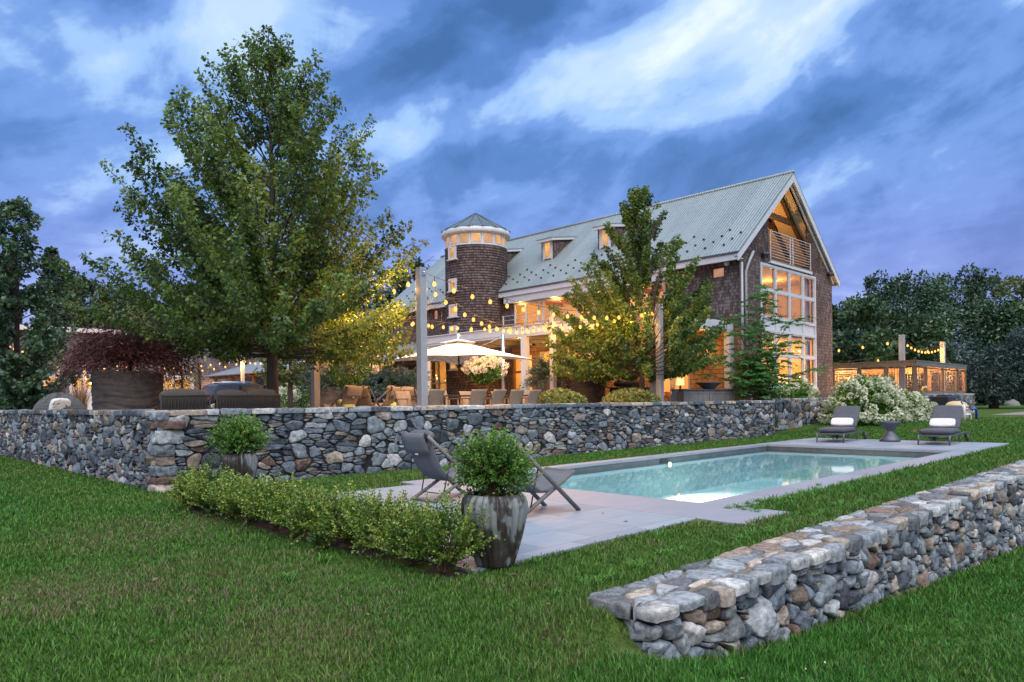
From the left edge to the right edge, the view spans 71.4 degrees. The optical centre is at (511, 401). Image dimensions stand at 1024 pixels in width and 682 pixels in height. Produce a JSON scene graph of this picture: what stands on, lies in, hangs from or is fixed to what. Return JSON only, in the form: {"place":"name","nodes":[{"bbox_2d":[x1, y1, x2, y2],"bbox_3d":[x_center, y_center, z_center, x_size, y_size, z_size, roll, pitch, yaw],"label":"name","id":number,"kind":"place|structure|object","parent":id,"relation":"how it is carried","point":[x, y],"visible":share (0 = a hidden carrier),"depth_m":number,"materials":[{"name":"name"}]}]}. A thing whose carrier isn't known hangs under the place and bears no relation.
{"place":"outdoors","nodes":[
{"label":"outdoors","id":0,"kind":"place"},
{"bbox_2d":[66,383,90,407],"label":"ornamental grass","id":1,"kind":"object","parent":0,"point":[82,396],"depth_m":44.17,"materials":[{"name":"beige plant"}]},
{"bbox_2d":[0,401,1023,681],"bbox_3d":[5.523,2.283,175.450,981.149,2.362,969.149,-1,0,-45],"label":"lawn","id":2,"kind":"structure","parent":0,"point":[620,645],"depth_m":5.74,"materials":[{"name":"plant"}]},
{"bbox_2d":[29,247,68,326],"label":"conifer tree","id":3,"kind":"object","parent":2,"relation":"on","point":[48,271],"visible":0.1,"depth_m":84.64,"materials":[{"name":"green plant"}]},
{"bbox_2d":[62,275,89,327],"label":"birch tree","id":4,"kind":"object","parent":2,"relation":"on","point":[70,310],"visible":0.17,"depth_m":77.83,"materials":[{"name":"green plant"}]},
{"bbox_2d":[52,269,101,328],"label":"broadleaf tree","id":5,"kind":"object","parent":2,"relation":"on","point":[87,295],"visible":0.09,"depth_m":92.22,"materials":[{"name":"green plant"}]},
{"bbox_2d":[90,279,118,329],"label":"birch tree","id":6,"kind":"object","parent":2,"relation":"on","point":[103,300],"visible":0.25,"depth_m":74.15,"materials":[{"name":"green plant"}]},
{"bbox_2d":[86,287,160,329],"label":"broadleaf tree","id":7,"kind":"object","parent":2,"relation":"on","point":[121,305],"visible":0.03,"depth_m":91.14,"materials":[{"name":"green plant"}]},
{"bbox_2d":[0,325,266,409],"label":"garage","id":8,"kind":"structure","parent":2,"relation":"on","point":[220,368],"depth_m":59.95,"materials":[{"name":"wood"}]},
{"bbox_2d":[220,452,257,482],"bbox_3d":[-4.637,1.216,12.125,0.602,0.680,0.603,-1,0,-45],"label":"ribbed pot","id":9,"kind":"object","parent":2,"relation":"on","point":[243,464],"visible":0.68,"depth_m":11.91,"materials":[{"name":"ceramic"}]},
{"bbox_2d":[204,411,275,457],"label":"potted boxwood","id":10,"kind":"object","parent":9,"relation":"in","point":[227,437],"visible":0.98,"depth_m":11.93,"materials":[{"name":"green plant"}]},
{"bbox_2d":[305,526,325,547],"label":"weed","id":11,"kind":"object","parent":2,"relation":"on","point":[315,539],"visible":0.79,"depth_m":7.37,"materials":[{"name":"green plant"}]},
{"bbox_2d":[184,507,471,580],"bbox_3d":[-2.624,1.573,8.432,0.315,0.038,6.280,-1,0,-45],"label":"hedge bed","id":12,"kind":"object","parent":2,"relation":"on","point":[285,532],"visible":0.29,"depth_m":7.60,"materials":[{"name":"soil"}]},
{"bbox_2d":[165,464,218,512],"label":"hedge bush","id":13,"kind":"object","parent":12,"relation":"on","point":[178,495],"visible":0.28,"depth_m":10.14,"materials":[{"name":"green plant"}]},
{"bbox_2d":[177,462,243,512],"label":"hedge bush","id":14,"kind":"object","parent":12,"relation":"on","point":[194,491],"visible":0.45,"depth_m":9.76,"materials":[{"name":"green plant"}]},
{"bbox_2d":[204,451,217,514],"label":"weed","id":15,"kind":"object","parent":12,"relation":"on","point":[209,511],"visible":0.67,"depth_m":9.66,"materials":[{"name":"green plant"}]},
{"bbox_2d":[201,470,255,521],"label":"hedge bush","id":16,"kind":"object","parent":12,"relation":"on","point":[213,500],"visible":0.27,"depth_m":9.39,"materials":[{"name":"green plant"}]},
{"bbox_2d":[212,473,273,524],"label":"hedge bush","id":17,"kind":"object","parent":12,"relation":"on","point":[230,501],"visible":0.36,"depth_m":8.89,"materials":[{"name":"green plant"}]},
{"bbox_2d":[233,468,314,528],"bbox_3d":[-2.876,1.172,8.651,0.926,0.720,0.955,-1,0,-45],"label":"hedge bush","id":18,"kind":"object","parent":12,"relation":"on","point":[253,502],"visible":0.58,"depth_m":8.49,"materials":[{"name":"green plant"}]},
{"bbox_2d":[258,479,332,539],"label":"hedge bush","id":19,"kind":"object","parent":12,"relation":"on","point":[278,501],"visible":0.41,"depth_m":8.10,"materials":[{"name":"green plant"}]},
{"bbox_2d":[275,484,355,543],"bbox_3d":[-2.107,1.224,7.837,0.917,0.679,0.878,-1,0,-45],"label":"hedge bush","id":20,"kind":"object","parent":12,"relation":"on","point":[302,513],"visible":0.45,"depth_m":7.66,"materials":[{"name":"green plant"}]},
{"bbox_2d":[336,489,419,554],"bbox_3d":[-1.294,1.181,7.099,0.862,0.664,0.915,-1,0,-45],"label":"hedge bush","id":21,"kind":"object","parent":12,"relation":"on","point":[355,524],"visible":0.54,"depth_m":6.97,"materials":[{"name":"green plant"}]},
{"bbox_2d":[388,489,505,577],"bbox_3d":[-0.581,1.178,6.362,0.943,0.843,1.014,-1,0,-45],"label":"hedge bush","id":22,"kind":"object","parent":12,"relation":"on","point":[461,534],"visible":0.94,"depth_m":6.22,"materials":[{"name":"green plant"}]},
{"bbox_2d":[290,480,395,551],"bbox_3d":[-1.668,1.179,7.457,0.995,0.710,1.036,-1,0,-45],"label":"hedge bush","id":23,"kind":"object","parent":2,"relation":"on","point":[330,517],"visible":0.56,"depth_m":7.35,"materials":[{"name":"green plant"}]},
{"bbox_2d":[0,400,774,492],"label":"stone wall","id":24,"kind":"structure","parent":2,"relation":"on","point":[149,449],"depth_m":16.23,"materials":[{"name":"stone"}]},
{"bbox_2d":[366,267,412,399],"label":"broadleaf tree","id":25,"kind":"object","parent":2,"relation":"on","point":[401,288],"visible":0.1,"depth_m":93.46,"materials":[{"name":"green plant"}]},
{"bbox_2d":[366,497,450,563],"bbox_3d":[-0.948,1.194,6.670,0.842,0.630,0.898,-1,0,-31],"label":"hedge bush","id":26,"kind":"object","parent":2,"relation":"on","point":[392,542],"visible":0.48,"depth_m":6.58,"materials":[{"name":"green plant"}]},
{"bbox_2d":[295,343,1023,407],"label":"undergrowth","id":27,"kind":"object","parent":2,"relation":"on","point":[978,401],"depth_m":88.48,"materials":[{"name":"green plant"}]},
{"bbox_2d":[402,443,979,525],"bbox_3d":[5.630,1.467,16.247,14.905,0.072,6.980,-1,0,-45],"label":"pool coping","id":28,"kind":"object","parent":2,"relation":"on","point":[713,511],"visible":0.47,"depth_m":11.34,"materials":[{"name":"stone"}]},
{"bbox_2d":[761,397,834,431],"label":"stone wall","id":29,"kind":"structure","parent":2,"relation":"on","point":[800,412],"depth_m":32.55,"materials":[{"name":"stone"}]},
{"bbox_2d":[586,459,1023,661],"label":"retaining wall","id":30,"kind":"structure","parent":2,"relation":"on","point":[771,589],"depth_m":7.02,"materials":[{"name":"stone"}]},
{"bbox_2d":[832,303,856,354],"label":"broadleaf tree","id":31,"kind":"object","parent":2,"relation":"on","point":[836,323],"visible":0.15,"depth_m":83.71,"materials":[{"name":"green plant"}]},
{"bbox_2d":[816,374,913,424],"bbox_3d":[16.309,-0.075,33.056,5.259,2.415,3.920,-1,0,-45],"label":"hydrangea bush","id":32,"kind":"object","parent":2,"relation":"on","point":[865,394],"visible":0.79,"depth_m":31.97,"materials":[{"name":"white plant"}]},
{"bbox_2d":[832,292,961,390],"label":"broadleaf tree","id":33,"kind":"object","parent":2,"relation":"on","point":[923,331],"visible":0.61,"depth_m":66.89,"materials":[{"name":"green plant"}]},
{"bbox_2d":[838,268,960,380],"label":"broadleaf tree","id":34,"kind":"object","parent":2,"relation":"on","point":[894,290],"visible":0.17,"depth_m":93.65,"materials":[{"name":"green plant"}]},
{"bbox_2d":[876,388,937,421],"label":"hydrangea bush","id":35,"kind":"object","parent":2,"relation":"on","point":[922,411],"visible":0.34,"depth_m":33.01,"materials":[{"name":"white plant"}]},
{"bbox_2d":[931,395,956,413],"bbox_3d":[22.840,0.236,37.659,1.600,1.180,0.825,-1,0,-45],"label":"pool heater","id":36,"kind":"object","parent":2,"relation":"on","point":[941,399],"visible":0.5,"depth_m":37.11,"materials":[{"name":"stone"}]},
{"bbox_2d":[920,393,975,414],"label":"stone wall","id":37,"kind":"structure","parent":2,"relation":"on","point":[967,398],"depth_m":42.51,"materials":[{"name":"stone"}]},
{"bbox_2d":[833,360,966,395],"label":"pergola","id":38,"kind":"structure","parent":37,"relation":"on","point":[928,368],"depth_m":39.08,"materials":[{"name":"brown wood"}]},
{"bbox_2d":[899,335,905,390],"bbox_3d":[20.469,-1.980,37.402,0.250,3.030,0.250,-1,0,-45],"label":"deck light post","id":39,"kind":"object","parent":38,"relation":"on","point":[902,380],"visible":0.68,"depth_m":37.31,"materials":[{"name":"paint"}]},
{"bbox_2d":[940,342,945,390],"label":"deck light post","id":40,"kind":"object","parent":38,"relation":"on","point":[943,353],"visible":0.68,"depth_m":42.54,"materials":[{"name":"paint"}]},
{"bbox_2d":[889,262,1017,381],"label":"broadleaf tree","id":41,"kind":"object","parent":2,"relation":"on","point":[968,313],"visible":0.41,"depth_m":88.30,"materials":[{"name":"green plant"}]},
{"bbox_2d":[946,398,977,419],"bbox_3d":[21.609,0.386,34.749,3.280,1.150,1.480,-1,0,-45],"label":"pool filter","id":42,"kind":"object","parent":2,"relation":"on","point":[966,414],"visible":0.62,"depth_m":34.87,"materials":[{"name":"plastic"}]},
{"bbox_2d":[922,324,1023,408],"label":"willow tree","id":43,"kind":"object","parent":2,"relation":"on","point":[1007,356],"visible":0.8,"depth_m":63.75,"materials":[{"name":"green plant"}]},
{"bbox_2d":[956,274,1023,347],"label":"broadleaf tree","id":44,"kind":"object","parent":2,"relation":"on","point":[1012,281],"visible":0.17,"depth_m":98.26,"materials":[{"name":"green plant"}]},
{"bbox_2d":[968,290,1023,398],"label":"broadleaf tree","id":45,"kind":"object","parent":2,"relation":"on","point":[1019,320],"visible":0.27,"depth_m":86.95,"materials":[{"name":"green plant"}]},
{"bbox_2d":[0,0,1023,400],"label":"sky","id":46,"kind":"structure","parent":0,"point":[899,124],"materials":[{"name":"blue"}]},
{"bbox_2d":[220,438,1008,573],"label":"patio","id":47,"kind":"structure","parent":0,"point":[551,526],"depth_m":9.05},
{"bbox_2d":[398,430,482,502],"bbox_3d":[-1.042,0.981,11.121,1.304,1.113,0.697,-1,0,-45],"label":"sling chair","id":48,"kind":"object","parent":47,"relation":"on","point":[418,445],"visible":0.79,"depth_m":10.79,"materials":[{"name":"fabric"}]},
{"bbox_2d":[461,490,527,568],"bbox_3d":[-0.158,1.172,6.571,0.615,0.660,0.617,-1,0,-45],"label":"ribbed pot","id":49,"kind":"object","parent":47,"relation":"on","point":[507,518],"visible":0.83,"depth_m":6.35,"materials":[{"name":"ceramic"}]},
{"bbox_2d":[443,424,542,502],"bbox_3d":[-0.163,0.592,6.585,0.868,0.758,0.896,-1,0,-45],"label":"potted boxwood","id":50,"kind":"object","parent":49,"relation":"in","point":[492,466],"visible":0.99,"depth_m":6.43,"materials":[{"name":"green plant"}]},
{"bbox_2d":[476,433,580,514],"bbox_3d":[0.234,0.966,9.556,1.304,1.113,0.697,-1,0,-44],"label":"sling chair","id":51,"kind":"object","parent":47,"relation":"on","point":[549,480],"visible":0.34,"depth_m":9.52,"materials":[{"name":"grey wood"}]},
{"bbox_2d":[816,406,866,442],"bbox_3d":[11.459,0.763,24.800,1.004,1.201,2.778,-1,0,39],"label":"sun lounger","id":52,"kind":"object","parent":47,"relation":"on","point":[853,412],"visible":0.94,"depth_m":24.86,"materials":[{"name":"fabric"}]},
{"bbox_2d":[831,418,853,425],"bbox_3d":[11.501,0.717,24.837,0.720,0.303,0.265,-1,0,39],"label":"lumbar pillow","id":53,"kind":"object","parent":52,"relation":"on","point":[842,421],"visible":1,"depth_m":24.77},
{"bbox_2d":[879,421,900,441],"bbox_3d":[12.722,1.010,24.001,0.670,0.675,0.670,-1,0,-45],"label":"side table","id":54,"kind":"object","parent":47,"relation":"on","point":[889,435],"visible":1,"depth_m":23.83,"materials":[{"name":"grey metal"}]},
{"bbox_2d":[917,405,968,445],"bbox_3d":[13.836,0.735,22.892,1.004,1.201,2.778,-1,0,41],"label":"sun lounger","id":55,"kind":"object","parent":47,"relation":"on","point":[948,411],"visible":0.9,"depth_m":22.99,"materials":[{"name":"fabric"}]},
{"bbox_2d":[929,418,955,427],"bbox_3d":[13.856,0.689,22.946,0.720,0.303,0.265,-1,0,41],"label":"lumbar pillow","id":56,"kind":"object","parent":55,"relation":"on","point":[943,422],"visible":1,"depth_m":22.89,"materials":[{"name":"fabric"}]},
{"bbox_2d":[560,481,783,502],"bbox_3d":[5.573,2.103,16.878,13.260,0.860,5.410,-1,0,-45],"label":"pool basin","id":57,"kind":"object","parent":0,"point":[692,492],"depth_m":19.04,"materials":[{"name":"paint"}]},
{"bbox_2d":[529,446,939,476],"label":"waterline tiles","id":58,"kind":"object","parent":57,"relation":"attached to","point":[736,451],"visible":0.25,"depth_m":20.66,"materials":[{"name":"tile"}]},
{"bbox_2d":[529,449,929,485],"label":"pool water","id":59,"kind":"structure","parent":0,"point":[775,467],"depth_m":17.06,"materials":[{"name":"liquid"}]},
{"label":"terrace","id":60,"kind":"structure","parent":0,"visible":0},
{"bbox_2d":[0,195,81,409],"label":"katsura tree","id":61,"kind":"object","parent":60,"relation":"on","point":[16,388],"visible":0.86,"depth_m":23.46,"materials":[{"name":"green plant"}]},
{"bbox_2d":[32,392,85,409],"bbox_3d":[-14.450,0.167,22.870,1.298,0.927,1.680,-1,0,40],"label":"basket chair","id":62,"kind":"object","parent":60,"relation":"on","point":[77,403],"visible":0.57,"depth_m":22.65,"materials":[{"name":"grey wicker"}]},
{"bbox_2d":[48,398,70,409],"bbox_3d":[-14.228,0.221,22.411,0.160,0.700,0.600,21,9,24],"label":"throw pillow","id":63,"kind":"object","parent":62,"relation":"on","point":[63,402],"visible":0.41,"depth_m":22.29,"materials":[{"name":"fabric"}]},
{"bbox_2d":[91,371,163,409],"bbox_3d":[-9.731,-0.038,18.074,1.652,1.410,1.650,-1,0,-45],"label":"planter","id":64,"kind":"object","parent":60,"relation":"on","point":[130,393],"visible":0.59,"depth_m":17.39,"materials":[{"name":"wood"}]},
{"bbox_2d":[32,312,208,412],"bbox_3d":[-9.822,-0.884,18.069,3.994,2.639,3.695,-1,0,-45],"label":"weeping maple","id":65,"kind":"object","parent":64,"relation":"in","point":[129,351],"visible":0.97,"depth_m":17.50,"materials":[{"name":"red plant"}]},
{"bbox_2d":[145,388,210,409],"bbox_3d":[-7.388,0.176,15.800,1.104,0.925,0.928,-1,0,-45],"label":"outdoor sofa","id":66,"kind":"object","parent":60,"relation":"on","point":[182,399],"visible":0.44,"depth_m":15.50,"materials":[{"name":"grey wicker"}]},
{"bbox_2d":[208,388,280,409],"bbox_3d":[-6.377,0.159,16.797,1.584,0.935,0.928,-1,0,-45],"label":"outdoor sofa","id":67,"kind":"object","parent":60,"relation":"on","point":[257,398],"visible":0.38,"depth_m":16.48,"materials":[{"name":"grey wicker"}]},
{"bbox_2d":[37,24,463,394],"bbox_3d":[-6.385,-4.413,18.656,9.986,10.279,9.149,-1,0,-45],"label":"maple tree","id":68,"kind":"object","parent":60,"relation":"on","point":[238,297],"visible":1,"depth_m":17.18,"materials":[{"name":"green plant"}]},
{"bbox_2d":[252,323,321,407],"bbox_3d":[-10.195,-1.656,32.530,3.278,4.856,3.166,-1,0,-45],"label":"terrace tree","id":69,"kind":"object","parent":60,"relation":"on","point":[294,369],"visible":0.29,"depth_m":32.01,"materials":[{"name":"green plant"}]},
{"bbox_2d":[279,379,310,407],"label":"hydrangea bush","id":70,"kind":"object","parent":60,"relation":"on","point":[297,399],"visible":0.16,"depth_m":37.14,"materials":[{"name":"green plant"}]},
{"bbox_2d":[311,327,319,407],"bbox_3d":[-6.021,-1.368,21.919,0.225,3.980,0.270,-1,0,-45],"label":"light post","id":71,"kind":"object","parent":60,"relation":"on","point":[315,388],"depth_m":21.87,"materials":[{"name":"paint"}]},
{"bbox_2d":[360,309,647,332],"bbox_3d":[-0.426,-2.800,23.808,11.720,1.025,0.095,-1,0,-18],"label":"string light","id":72,"kind":"object","parent":71,"relation":"hanging from","point":[508,330],"visible":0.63,"depth_m":23.89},
{"bbox_2d":[310,387,340,406],"bbox_3d":[-7.708,0.027,29.472,1.260,1.230,1.248,-1,0,-45],"label":"cylinder planter","id":73,"kind":"object","parent":60,"relation":"on","point":[330,396],"visible":0.3,"depth_m":28.96,"materials":[{"name":"soil"}]},
{"bbox_2d":[295,365,351,398],"bbox_3d":[-7.643,-0.850,29.448,2.629,1.551,2.562,-1,0,-16],"label":"juniper","id":74,"kind":"object","parent":73,"relation":"in","point":[326,383],"visible":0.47,"depth_m":28.98,"materials":[{"name":"green plant"}]},
{"bbox_2d":[320,385,363,406],"bbox_3d":[-5.067,0.079,21.092,1.304,1.113,0.697,-1,0,35],"label":"sling chair","id":75,"kind":"object","parent":60,"relation":"on","point":[352,394],"visible":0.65,"depth_m":20.76,"materials":[{"name":"fabric"}]},
{"bbox_2d":[320,342,382,386],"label":"standard hydrangea","id":76,"kind":"object","parent":60,"relation":"on","point":[331,369],"visible":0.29,"depth_m":22.68,"materials":[{"name":"green plant"}]},
{"bbox_2d":[356,386,382,405],"bbox_3d":[-4.496,0.072,22.379,0.697,1.113,1.304,-1,0,15],"label":"sling chair","id":77,"kind":"object","parent":60,"relation":"on","point":[364,399],"visible":0.38,"depth_m":21.94,"materials":[{"name":"brown fabric"}]},
{"bbox_2d":[357,386,401,405],"bbox_3d":[-4.150,0.068,22.193,1.304,1.113,0.697,-1,0,17],"label":"sling chair","id":78,"kind":"object","parent":60,"relation":"on","point":[390,398],"visible":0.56,"depth_m":21.87,"materials":[{"name":"fabric"}]},
{"bbox_2d":[394,391,412,405],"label":"dining chair","id":79,"kind":"object","parent":60,"relation":"on","point":[403,398],"visible":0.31,"depth_m":20.70,"materials":[{"name":"beige fabric"}]},
{"bbox_2d":[415,267,427,405],"bbox_3d":[-2.259,-1.413,18.102,0.225,3.980,0.270,-1,0,-45],"label":"light post","id":80,"kind":"object","parent":60,"relation":"on","point":[421,339],"visible":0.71,"depth_m":18.04,"materials":[{"name":"metal"}]},
{"bbox_2d":[427,280,549,333],"bbox_3d":[-0.396,-2.807,23.585,0.094,1.013,11.500,-1,0,20],"label":"string light","id":81,"kind":"object","parent":80,"relation":"hanging from","point":[473,318],"visible":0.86,"depth_m":22.16,"materials":[{"name":"glass"}]},
{"bbox_2d":[426,273,657,319],"bbox_3d":[1.489,-2.954,21.864,10.472,0.763,0.100,-1,0,-45],"label":"string light","id":82,"kind":"object","parent":80,"relation":"hanging from","point":[523,308],"visible":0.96,"depth_m":21.10,"materials":[{"name":"glass"}]},
{"bbox_2d":[413,389,445,405],"bbox_3d":[-2.146,0.132,18.634,0.685,0.892,0.590,-1,0,43],"label":"dining chair","id":83,"kind":"object","parent":60,"relation":"on","point":[435,396],"visible":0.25,"depth_m":18.46,"materials":[{"name":"beige fabric"}]},
{"bbox_2d":[388,333,534,389],"bbox_3d":[-1.227,-1.030,25.483,5.550,3.190,3.800,-1,0,-45],"label":"cantilever umbrella","id":84,"kind":"object","parent":60,"relation":"on","point":[458,351],"visible":0.83,"depth_m":24.68,"materials":[{"name":"white fabric"}]},
{"bbox_2d":[457,389,486,404],"bbox_3d":[-1.083,0.119,19.682,0.590,0.892,0.685,-1,0,-41],"label":"dining chair","id":85,"kind":"object","parent":60,"relation":"on","point":[477,396],"visible":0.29,"depth_m":19.48,"materials":[{"name":"beige fabric"}]},
{"bbox_2d":[461,354,508,397],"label":"standard hydrangea","id":86,"kind":"object","parent":60,"relation":"on","point":[474,367],"visible":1,"depth_m":22.89,"materials":[{"name":"white plant"}]},
{"bbox_2d":[490,389,506,404],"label":"dining chair","id":87,"kind":"object","parent":60,"relation":"on","point":[498,396],"visible":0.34,"depth_m":20.00,"materials":[{"name":"beige fabric"}]},
{"bbox_2d":[506,390,524,403],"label":"dining chair","id":88,"kind":"object","parent":60,"relation":"on","point":[515,397],"visible":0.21,"depth_m":20.51,"materials":[{"name":"beige fabric"}]},
{"bbox_2d":[524,390,540,403],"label":"dining chair","id":89,"kind":"object","parent":60,"relation":"on","point":[533,397],"visible":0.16,"depth_m":21.02,"materials":[{"name":"beige fabric"}]},
{"bbox_2d":[549,316,556,389],"bbox_3d":[1.708,-1.461,29.035,0.225,3.980,0.270,-1,0,-45],"label":"light post","id":90,"kind":"object","parent":60,"relation":"on","point":[552,319],"visible":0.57,"depth_m":28.98,"materials":[{"name":"paint"}]},
{"bbox_2d":[536,379,569,394],"bbox_3d":[1.763,-0.186,29.966,1.502,1.430,1.492,-1,0,-45],"label":"cylinder planter","id":91,"kind":"object","parent":60,"relation":"on","point":[545,387],"visible":0.23,"depth_m":29.38,"materials":[{"name":"soil"}]},
{"bbox_2d":[517,353,572,389],"bbox_3d":[1.808,-1.176,29.924,3.102,1.710,2.876,-1,0,-24],"label":"juniper","id":92,"kind":"object","parent":91,"relation":"in","point":[541,370],"visible":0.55,"depth_m":29.52,"materials":[{"name":"green plant"}]},
{"bbox_2d":[539,387,587,403],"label":"round shrub","id":93,"kind":"object","parent":60,"relation":"on","point":[558,395],"visible":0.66,"depth_m":21.30,"materials":[{"name":"green plant"}]},
{"bbox_2d":[569,379,605,402],"bbox_3d":[3.026,-0.201,28.543,1.458,1.430,1.452,-1,0,-45],"label":"cylinder planter","id":94,"kind":"object","parent":60,"relation":"on","point":[582,389],"visible":0.47,"depth_m":27.91,"materials":[{"name":"soil"}]},
{"bbox_2d":[382,170,839,404],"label":"barn house","id":95,"kind":"structure","parent":60,"relation":"on","point":[742,239],"depth_m":37.55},
{"bbox_2d":[600,387,660,402],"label":"round shrub","id":96,"kind":"object","parent":60,"relation":"on","point":[625,395],"visible":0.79,"depth_m":23.76,"materials":[{"name":"green plant"}]},
{"bbox_2d":[543,185,735,401],"bbox_3d":[4.820,-3.711,26.530,7.169,8.612,6.617,-1,0,-45],"label":"maple tree","id":97,"kind":"object","parent":60,"relation":"on","point":[616,358],"visible":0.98,"depth_m":25.55,"materials":[{"name":"green plant"}]},
{"bbox_2d":[655,304,663,401],"bbox_3d":[5.340,-1.504,25.593,0.225,3.980,0.270,-1,0,-45],"label":"light post","id":98,"kind":"object","parent":60,"relation":"on","point":[659,378],"visible":0.62,"depth_m":25.54,"materials":[{"name":"paint"}]},
{"bbox_2d":[671,389,734,401],"bbox_3d":[7.747,-0.015,28.714,3.930,0.945,0.600,-1,0,-45],"label":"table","id":99,"kind":"object","parent":60,"relation":"on","point":[685,395],"visible":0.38,"depth_m":28.24,"materials":[{"name":"grey wood"}]},
{"bbox_2d":[691,284,836,404],"bbox_3d":[10.245,-2.263,29.738,6.614,5.323,2.651,-1,0,-22],"label":"sumac tree","id":100,"kind":"object","parent":60,"relation":"on","point":[758,372],"visible":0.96,"depth_m":29.56,"materials":[{"name":"green plant"}]},
{"bbox_2d":[776,378,821,402],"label":"hydrangea bush","id":101,"kind":"object","parent":60,"relation":"on","point":[807,390],"visible":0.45,"depth_m":34.18,"materials":[{"name":"white plant"}]},
{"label":"driveway","id":102,"kind":"structure","parent":0,"visible":0},
{"bbox_2d":[180,287,211,389],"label":"slender birch","id":103,"kind":"object","parent":102,"relation":"on","point":[198,375],"visible":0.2,"depth_m":43.53,"materials":[{"name":"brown plant"}]},
{"bbox_2d":[202,381,286,408],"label":"parked car","id":104,"kind":"object","parent":102,"relation":"on","point":[212,389],"visible":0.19,"depth_m":40.53,"materials":[{"name":"paint"}]},
{"bbox_2d":[203,343,432,405],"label":"breezeway","id":105,"kind":"object","parent":102,"relation":"on","point":[233,373],"visible":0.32,"depth_m":55.27,"materials":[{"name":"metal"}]},
{"bbox_3d":[-4.729,-0.008,31.291,1.332,1.230,1.324,-1,0,-45],"label":"cylinder planter","id":106,"kind":"object","parent":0,"visible":0},
{"bbox_2d":[371,362,435,398],"bbox_3d":[-4.743,-0.906,31.265,3.070,1.605,3.063,-1,0,-45],"label":"juniper","id":107,"kind":"object","parent":106,"relation":"in","point":[395,378],"visible":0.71,"depth_m":30.90,"materials":[{"name":"green plant"}]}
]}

